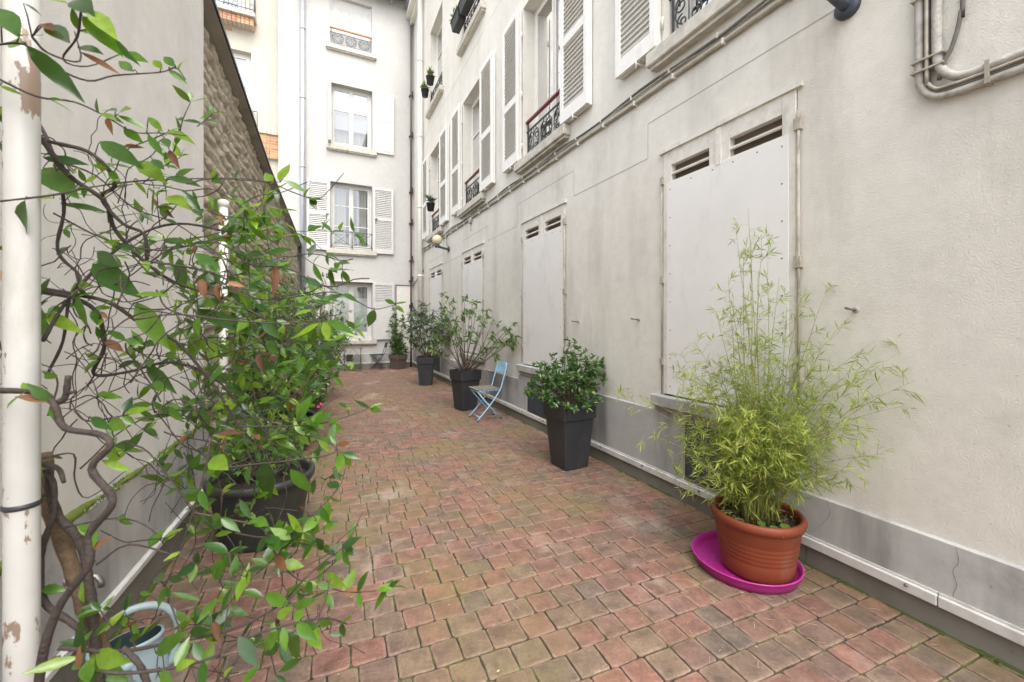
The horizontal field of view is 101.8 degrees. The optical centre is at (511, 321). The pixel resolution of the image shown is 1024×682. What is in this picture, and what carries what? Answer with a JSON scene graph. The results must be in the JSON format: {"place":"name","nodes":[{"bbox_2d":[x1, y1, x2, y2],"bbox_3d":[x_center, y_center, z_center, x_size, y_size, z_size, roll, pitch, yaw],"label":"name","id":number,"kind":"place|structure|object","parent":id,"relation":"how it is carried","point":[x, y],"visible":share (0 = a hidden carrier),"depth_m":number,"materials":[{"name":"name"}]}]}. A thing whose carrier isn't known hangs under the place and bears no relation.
{"place":"outdoors","nodes":[
{"label":"outdoors","id":0,"kind":"place"},
{"bbox_2d":[307,395,322,413],"bbox_3d":[-3.012,1.250,6.013,0.546,0.400,0.546,0,0,0],"label":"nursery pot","id":1,"kind":"object","parent":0,"point":[315,408],"visible":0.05,"depth_m":5.93,"materials":[{"name":"plastic"}]},
{"bbox_2d":[271,272,355,381],"bbox_3d":[-2.904,0.206,6.016,1.253,1.880,1.335,0,0,0],"label":"courtyard shrub","id":2,"kind":"object","parent":1,"relation":"in","point":[322,308],"visible":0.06,"depth_m":6.01,"materials":[{"name":"green plant"}]},
{"bbox_2d":[94,367,1023,681],"bbox_3d":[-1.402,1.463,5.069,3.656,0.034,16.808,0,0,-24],"label":"courtyard paving","id":3,"kind":"structure","parent":0,"point":[490,469],"depth_m":2.27,"materials":[{"name":"brick"}]},
{"bbox_2d":[0,0,42,681],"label":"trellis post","id":4,"kind":"object","parent":3,"relation":"on","point":[22,501],"visible":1,"depth_m":0.88,"materials":[{"name":"metal"}]},
{"bbox_2d":[85,601,180,681],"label":"watering can","id":5,"kind":"object","parent":3,"relation":"on","point":[154,635],"visible":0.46,"depth_m":1.61,"materials":[{"name":"blue plastic"}]},
{"bbox_2d":[0,0,406,681],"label":"climbing jasmine","id":6,"kind":"object","parent":3,"relation":"on","point":[106,662],"visible":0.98,"depth_m":1.05,"materials":[{"name":"green plant"}]},
{"bbox_2d":[217,199,228,453],"bbox_3d":[-2.441,0.209,3.518,0.084,2.482,0.084,0,0,-23],"label":"vent pipe","id":7,"kind":"object","parent":3,"relation":"on","point":[223,205],"visible":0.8,"depth_m":3.49,"materials":[{"name":"white metal"}]},
{"bbox_2d":[204,0,301,457],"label":"stone wall","id":8,"kind":"structure","parent":3,"relation":"on","point":[233,143],"depth_m":4.25,"materials":[{"name":"beige stone"}]},
{"bbox_2d":[234,131,300,423],"bbox_3d":[-3.871,-0.941,6.981,0.326,4.173,6.848,0,0,-23],"label":"wall creeper","id":9,"kind":"object","parent":8,"relation":"attached to","point":[277,315],"depth_m":6.14,"materials":[{"name":"green plant"}]},
{"bbox_2d":[202,457,314,552],"bbox_3d":[-1.700,1.235,2.830,0.656,0.430,0.656,0,0,0],"label":"garden pot","id":10,"kind":"object","parent":3,"relation":"on","point":[296,497],"visible":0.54,"depth_m":2.62,"materials":[{"name":"black plastic"}]},
{"bbox_2d":[211,411,311,483],"bbox_3d":[-1.725,0.877,2.892,0.646,0.521,0.626,0,0,-31],"label":"daphne shrub","id":11,"kind":"object","parent":10,"relation":"in","point":[239,470],"visible":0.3,"depth_m":2.79,"materials":[{"name":"green plant"}]},
{"bbox_2d":[237,437,300,458],"bbox_3d":[-2.107,1.260,3.627,0.526,0.380,0.526,0,0,0],"label":"nursery pot","id":12,"kind":"object","parent":3,"relation":"on","point":[269,452],"depth_m":3.60,"materials":[{"name":"plastic"}]},
{"bbox_2d":[220,315,325,446],"bbox_3d":[-2.104,0.533,3.635,0.863,1.226,0.986,0,0,-23],"label":"courtyard shrub","id":13,"kind":"object","parent":12,"relation":"in","point":[256,391],"visible":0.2,"depth_m":3.57,"materials":[{"name":"green plant"}]},
{"bbox_2d":[289,412,313,450],"bbox_3d":[-2.510,1.260,4.705,0.506,0.380,0.506,0,0,0],"label":"nursery pot","id":14,"kind":"object","parent":3,"relation":"on","point":[308,414],"visible":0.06,"depth_m":4.75,"materials":[{"name":"black plastic"}]},
{"bbox_2d":[242,280,339,414],"bbox_3d":[-2.495,0.362,4.710,1.121,1.648,1.027,0,0,44],"label":"courtyard shrub","id":15,"kind":"object","parent":14,"relation":"in","point":[293,311],"visible":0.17,"depth_m":4.64,"materials":[{"name":"green plant"}]},
{"bbox_2d":[343,347,362,371],"bbox_3d":[-4.720,1.107,12.330,0.560,0.694,0.360,0,0,-25],"label":"bistro table","id":16,"kind":"object","parent":3,"relation":"on","point":[360,357],"visible":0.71,"depth_m":12.30,"materials":[{"name":"grey metal"}]},
{"bbox_2d":[369,342,387,369],"bbox_3d":[-4.068,1.035,12.746,0.523,0.846,0.374,0,0,-7],"label":"folding chair","id":17,"kind":"object","parent":3,"relation":"on","point":[381,354],"visible":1,"depth_m":12.61,"materials":[{"name":"grey metal"}]},
{"bbox_2d":[389,354,407,368],"bbox_3d":[-3.520,1.230,12.860,0.418,0.440,0.418,0,0,35],"label":"planter","id":18,"kind":"object","parent":3,"relation":"on","point":[397,361],"visible":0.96,"depth_m":12.73,"materials":[{"name":"brown ceramic"}]},
{"bbox_2d":[386,306,409,354],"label":"bay shrub","id":19,"kind":"object","parent":18,"relation":"in","point":[397,348],"visible":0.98,"depth_m":12.82,"materials":[{"name":"green plant"}]},
{"bbox_2d":[416,355,434,385],"bbox_3d":[-1.985,1.123,9.600,0.403,0.655,0.403,0,0,-6],"label":"planter","id":20,"kind":"object","parent":3,"relation":"on","point":[425,365],"visible":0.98,"depth_m":9.44,"materials":[{"name":"plastic"}]},
{"bbox_2d":[401,300,451,357],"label":"oleander shrub","id":21,"kind":"object","parent":20,"relation":"in","point":[419,322],"visible":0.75,"depth_m":9.53,"materials":[{"name":"green plant"}]},
{"bbox_2d":[449,368,481,410],"bbox_3d":[-0.775,1.123,6.920,0.403,0.655,0.403,0,0,-38],"label":"planter","id":22,"kind":"object","parent":3,"relation":"on","point":[465,398],"visible":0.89,"depth_m":6.79,"materials":[{"name":"plastic"}]},
{"bbox_2d":[424,292,519,370],"bbox_3d":[-0.633,0.183,6.765,1.983,1.372,0.953,0,0,25],"label":"rhododendron shrub","id":23,"kind":"object","parent":22,"relation":"in","point":[458,344],"visible":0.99,"depth_m":6.76,"materials":[{"name":"green plant"}]},
{"bbox_2d":[468,361,506,421],"bbox_3d":[-0.353,1.035,6.277,0.523,0.846,0.374,0,0,-25],"label":"folding chair","id":24,"kind":"object","parent":3,"relation":"on","point":[499,368],"visible":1,"depth_m":6.25,"materials":[{"name":"blue paint"}]},
{"bbox_2d":[0,377,1023,681],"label":"moss","id":25,"kind":"object","parent":3,"relation":"on","point":[78,511],"visible":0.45,"depth_m":2.04,"materials":[{"name":"green plant"}]},
{"bbox_2d":[543,397,596,470],"bbox_3d":[0.578,1.123,4.205,0.403,0.655,0.403,0,0,-27],"label":"planter","id":26,"kind":"object","parent":3,"relation":"on","point":[569,435],"visible":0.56,"depth_m":4.07,"materials":[{"name":"plastic"}]},
{"bbox_2d":[523,337,607,413],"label":"camellia shrub","id":27,"kind":"object","parent":26,"relation":"in","point":[565,383],"visible":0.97,"depth_m":4.14,"materials":[{"name":"green plant"}]},
{"bbox_2d":[692,531,804,594],"bbox_3d":[1.385,1.417,2.475,0.582,0.061,0.582,0,0,0],"label":"plant saucer","id":28,"kind":"object","parent":3,"relation":"on","point":[705,547],"visible":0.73,"depth_m":2.37,"materials":[{"name":"plastic"}]},
{"bbox_2d":[710,493,807,584],"bbox_3d":[1.430,1.264,2.435,0.492,0.335,0.492,0,0,0],"label":"flower pot","id":29,"kind":"object","parent":28,"relation":"on","point":[760,554],"visible":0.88,"depth_m":2.27,"materials":[{"name":"ceramic"}]},
{"bbox_2d":[610,212,925,526],"bbox_3d":[1.465,0.267,2.503,1.575,1.840,1.319,0,0,-18],"label":"bamboo plant","id":30,"kind":"object","parent":29,"relation":"in","point":[754,454],"visible":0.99,"depth_m":2.34,"materials":[{"name":"green plant"}]},
{"bbox_2d":[757,521,789,537],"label":"ivy seedling","id":31,"kind":"object","parent":29,"relation":"in","point":[762,523],"visible":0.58,"depth_m":2.24,"materials":[{"name":"green plant"}]},
{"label":"nursery pot","id":32,"kind":"object","parent":3,"relation":"on","visible":0},
{"bbox_2d":[283,276,366,368],"bbox_3d":[-3.525,0.178,7.566,1.297,1.939,1.748,0,0,34],"label":"courtyard shrub","id":33,"kind":"object","parent":32,"relation":"in","point":[342,319],"visible":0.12,"depth_m":7.64,"materials":[{"name":"green plant"}]},
{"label":"nursery pot","id":34,"kind":"object","parent":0,"visible":0},
{"bbox_2d":[306,294,347,377],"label":"courtyard shrub","id":35,"kind":"object","parent":34,"relation":"in","point":[331,327],"visible":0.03,"depth_m":9.10,"materials":[{"name":"green plant"}]},
{"label":"ground","id":36,"kind":"structure","parent":0,"visible":0},
{"bbox_2d":[0,0,209,681],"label":"plaster wall","id":37,"kind":"structure","parent":36,"relation":"on","point":[149,31],"depth_m":2.04,"materials":[{"name":"white paint"}]},
{"bbox_2d":[63,573,104,587],"bbox_3d":[-1.672,1.004,1.632,0.116,0.093,0.050,0,0,-22],"label":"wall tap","id":38,"kind":"object","parent":37,"relation":"attached to","point":[99,579],"depth_m":1.64,"materials":[{"name":"silver metal"}]},
{"bbox_2d":[215,0,413,369],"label":"town house","id":39,"kind":"structure","parent":36,"relation":"on","point":[357,93],"depth_m":12.74,"materials":[{"name":"white paint"}]},
{"bbox_2d":[216,0,242,8],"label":"window","id":40,"kind":"structure","parent":39,"relation":"in","point":[238,2],"depth_m":13.26,"materials":[{"name":"white paint"}]},
{"bbox_2d":[233,52,257,126],"bbox_3d":[-8.086,-6.650,11.876,1.459,2.200,0.463,0,0,-25],"label":"window","id":41,"kind":"structure","parent":39,"relation":"in","point":[243,62],"depth_m":12.13,"materials":[{"name":"white paint"}]},
{"bbox_2d":[300,0,305,303],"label":"zinc downpipe","id":42,"kind":"object","parent":39,"relation":"attached to","point":[302,124],"visible":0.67,"depth_m":11.97,"materials":[{"name":"grey metal"}]},
{"bbox_2d":[346,354,352,360],"bbox_3d":[-4.928,1.090,12.630,0.190,0.200,0.014,0,0,-25],"label":"air vent","id":43,"kind":"object","parent":39,"relation":"attached to","point":[349,357],"visible":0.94,"depth_m":12.63,"materials":[{"name":"black metal"}]},
{"bbox_2d":[306,280,393,344],"bbox_3d":[-4.946,-0.270,12.808,2.510,1.960,0.442,0,0,-25],"label":"window","id":44,"kind":"structure","parent":39,"relation":"in","point":[382,291],"depth_m":12.95,"materials":[{"name":"white paint"}]},
{"bbox_2d":[307,178,393,256],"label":"window","id":45,"kind":"structure","parent":39,"relation":"in","point":[341,202],"depth_m":12.89,"materials":[{"name":"white paint"}]},
{"bbox_2d":[326,76,393,156],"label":"window","id":46,"kind":"structure","parent":39,"relation":"in","point":[349,111],"depth_m":12.94,"materials":[{"name":"white paint"}]},
{"bbox_2d":[395,285,412,350],"bbox_3d":[-3.455,-0.115,13.343,0.540,2.130,0.095,0,0,-25],"label":"door","id":47,"kind":"structure","parent":39,"relation":"in","point":[402,291],"depth_m":13.31,"materials":[{"name":"metal"}]},
{"bbox_2d":[409,25,412,365],"bbox_3d":[-3.252,-4.260,13.403,0.120,11.380,0.120,0,0,-25],"label":"drain pipe","id":48,"kind":"object","parent":39,"relation":"attached to","point":[411,193],"visible":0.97,"depth_m":13.38,"materials":[{"name":"metal"}]},
{"bbox_2d":[406,0,1023,671],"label":"apartment building","id":49,"kind":"structure","parent":36,"relation":"on","point":[850,162],"depth_m":2.65,"materials":[{"name":"white paint"}]},
{"bbox_2d":[417,0,423,355],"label":"downpipe","id":50,"kind":"object","parent":49,"relation":"attached to","point":[420,137],"visible":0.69,"depth_m":12.02,"materials":[{"name":"grey metal"}]},
{"bbox_2d":[421,87,428,97],"bbox_3d":[-2.339,-6.150,11.183,0.220,0.200,0.220,0,0,0],"label":"hanging pot","id":51,"kind":"object","parent":49,"relation":"hanging from","point":[425,91],"visible":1,"depth_m":11.11,"materials":[{"name":"plastic"}]},
{"bbox_2d":[418,79,429,87],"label":"window plant","id":52,"kind":"object","parent":51,"relation":"in","point":[423,84],"depth_m":11.15,"materials":[{"name":"green plant"}]},
{"bbox_2d":[426,74,433,85],"bbox_3d":[-2.092,-6.170,10.636,0.220,0.200,0.220,0,0,0],"label":"hanging pot","id":53,"kind":"object","parent":49,"relation":"hanging from","point":[430,79],"visible":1,"depth_m":10.56,"materials":[{"name":"plastic"}]},
{"bbox_2d":[427,66,435,76],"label":"window plant","id":54,"kind":"object","parent":53,"relation":"in","point":[429,71],"depth_m":10.58,"materials":[{"name":"green plant"}]},
{"bbox_2d":[426,202,434,211],"bbox_3d":[-2.057,-2.900,10.509,0.220,0.200,0.220,0,0,0],"label":"hanging pot","id":55,"kind":"object","parent":49,"relation":"hanging from","point":[430,206],"visible":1,"depth_m":10.44,"materials":[{"name":"plastic"}]},
{"bbox_2d":[425,194,436,201],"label":"window plant","id":56,"kind":"object","parent":55,"relation":"in","point":[429,198],"depth_m":10.48,"materials":[{"name":"green plant"}]},
{"bbox_2d":[425,24,443,118],"bbox_3d":[-1.910,-6.745,10.839,0.360,2.310,1.560,0,0,-24],"label":"window","id":57,"kind":"structure","parent":49,"relation":"in","point":[438,93],"depth_m":11.09,"materials":[{"name":"white paint"}]},
{"bbox_2d":[427,262,442,352],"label":"boarded window","id":58,"kind":"structure","parent":49,"relation":"in","point":[435,278],"depth_m":10.78,"materials":[{"name":"white paint"}]},
{"bbox_2d":[422,124,448,242],"bbox_3d":[-1.910,-3.373,10.850,0.354,2.395,2.591,0,0,-24],"label":"window","id":59,"kind":"structure","parent":49,"relation":"in","point":[442,211],"depth_m":10.13,"materials":[{"name":"white paint"}]},
{"bbox_2d":[434,354,439,371],"bbox_3d":[-1.922,1.050,10.630,0.011,0.400,0.550,0,0,-24],"label":"vent grille","id":60,"kind":"object","parent":49,"relation":"attached to","point":[437,364],"visible":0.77,"depth_m":10.56,"materials":[{"name":"metal"}]},
{"bbox_2d":[432,235,449,251],"bbox_3d":[-1.644,-1.814,9.599,0.395,0.372,0.230,0,0,-24],"label":"wall lamp","id":61,"kind":"object","parent":49,"relation":"attached to","point":[437,240],"visible":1,"depth_m":9.51,"materials":[{"name":"glass"}]},
{"bbox_2d":[450,5,470,33],"bbox_3d":[-1.032,-6.102,8.426,0.315,0.264,0.520,0,0,-24],"label":"flower box","id":62,"kind":"object","parent":49,"relation":"hanging from","point":[458,21],"visible":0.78,"depth_m":8.35,"materials":[{"name":"plastic"}]},
{"bbox_2d":[458,0,474,15],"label":"flower box","id":63,"kind":"object","parent":49,"relation":"hanging from","point":[465,6],"visible":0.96,"depth_m":7.93,"materials":[{"name":"plastic"}]},
{"bbox_2d":[456,0,485,56],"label":"window","id":64,"kind":"structure","parent":49,"relation":"in","point":[477,13],"depth_m":8.07,"materials":[{"name":"white paint"}]},
{"bbox_2d":[459,241,485,363],"bbox_3d":[-0.752,-0.346,8.153,0.160,2.232,1.430,0,0,-24],"label":"boarded window","id":65,"kind":"structure","parent":49,"relation":"in","point":[473,257],"depth_m":8.04,"materials":[{"name":"white paint"}]},
{"bbox_2d":[451,50,494,218],"bbox_3d":[-0.705,-3.373,8.180,0.355,2.395,2.473,0,0,-24],"label":"window","id":66,"kind":"structure","parent":49,"relation":"in","point":[483,108],"depth_m":7.58,"materials":[{"name":"white paint"}]},
{"bbox_2d":[527,382,548,418],"bbox_3d":[0.346,1.055,5.604,0.010,0.410,0.600,0,0,-24],"label":"vent grille","id":67,"kind":"object","parent":49,"relation":"attached to","point":[535,405],"visible":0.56,"depth_m":5.66,"materials":[{"name":"metal"}]},
{"bbox_2d":[516,200,566,376],"bbox_3d":[0.416,-0.358,5.545,0.175,2.207,1.355,0,0,-24],"label":"boarded window","id":68,"kind":"structure","parent":49,"relation":"in","point":[543,239],"depth_m":5.47,"materials":[{"name":"white paint"}]},
{"bbox_2d":[502,0,591,174],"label":"window","id":69,"kind":"structure","parent":49,"relation":"in","point":[563,28],"depth_m":5.64,"materials":[{"name":"white paint"}]},
{"bbox_2d":[423,0,785,252],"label":"cable run","id":70,"kind":"object","parent":49,"relation":"attached to","point":[724,40],"visible":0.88,"depth_m":3.73,"materials":[{"name":"white paint"}]},
{"bbox_2d":[615,0,752,79],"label":"window","id":71,"kind":"structure","parent":49,"relation":"in","point":[639,24],"depth_m":3.55,"materials":[{"name":"white paint"}]},
{"bbox_2d":[685,422,744,493],"bbox_3d":[1.493,1.012,3.063,0.011,0.445,0.545,0,0,-24],"label":"vent grille","id":72,"kind":"object","parent":49,"relation":"attached to","point":[688,471],"visible":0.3,"depth_m":3.18,"materials":[{"name":"metal"}]},
{"bbox_2d":[651,80,814,445],"bbox_3d":[1.540,-0.358,3.054,0.175,2.207,1.290,0,0,-24],"label":"boarded window","id":73,"kind":"structure","parent":49,"relation":"in","point":[748,160],"depth_m":2.97,"materials":[{"name":"white paint"}]},
{"bbox_2d":[827,0,860,20],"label":"wall lamp","id":74,"kind":"object","parent":49,"relation":"attached to","point":[844,10],"visible":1,"depth_m":2.27,"materials":[{"name":"metal"}]},
{"bbox_2d":[844,307,859,312],"bbox_3d":[1.838,-0.065,2.253,0.092,0.036,0.036,0,0,-24],"label":"wall nozzle","id":75,"kind":"object","parent":49,"relation":"attached to","point":[855,309],"depth_m":2.26,"materials":[{"name":"beige metal"}]},
{"bbox_2d":[910,0,1023,99],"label":"conduit bundle","id":76,"kind":"object","parent":49,"relation":"attached to","point":[928,41],"visible":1,"depth_m":1.94,"materials":[{"name":"beige metal"}]}
]}

